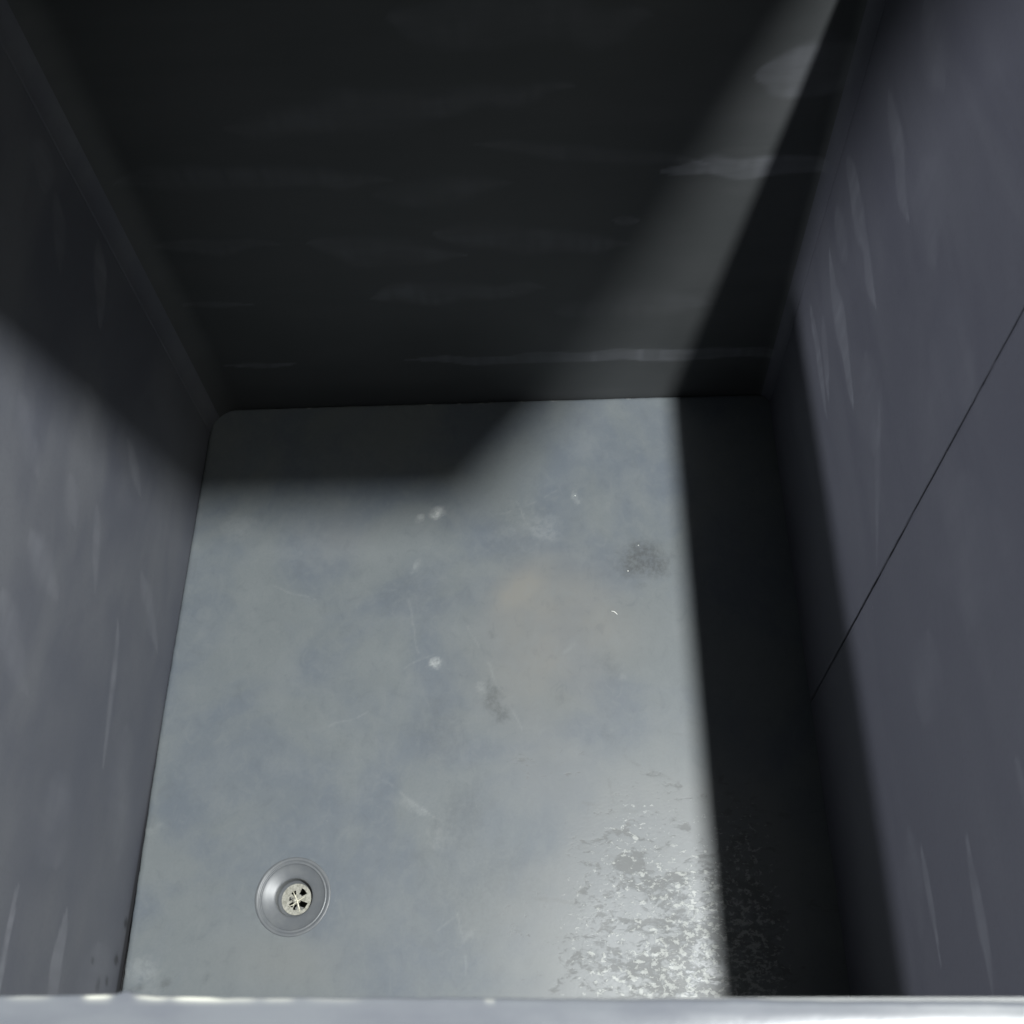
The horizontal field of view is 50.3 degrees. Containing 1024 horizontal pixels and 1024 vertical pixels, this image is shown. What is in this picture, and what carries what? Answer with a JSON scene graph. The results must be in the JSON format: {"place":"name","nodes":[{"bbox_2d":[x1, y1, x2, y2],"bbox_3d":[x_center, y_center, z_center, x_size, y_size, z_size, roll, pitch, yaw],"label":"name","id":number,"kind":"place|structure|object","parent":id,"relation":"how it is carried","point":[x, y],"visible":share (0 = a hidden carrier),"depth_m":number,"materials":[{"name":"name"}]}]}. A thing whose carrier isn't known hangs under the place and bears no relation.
{"place":"outdoors","nodes":[
{"label":"outdoors","id":0,"kind":"place"},
{"bbox_2d":[289,889,307,909],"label":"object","id":1,"kind":"structure","parent":0,"point":[302,904],"depth_m":1.29,"materials":[{"name":"concrete"}]},
{"bbox_2d":[0,0,1023,1023],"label":"tub","id":2,"kind":"object","parent":1,"relation":"on","point":[408,408],"visible":1,"depth_m":1.22,"materials":[{"name":"metal"}]},
{"bbox_2d":[293,892,299,911],"bbox_3d":[-0.249,0.449,1.255,0.010,0.004,0.022,-1,61,3],"label":"straw","id":3,"kind":"object","parent":2,"relation":"on","point":[297,901],"visible":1,"depth_m":1.25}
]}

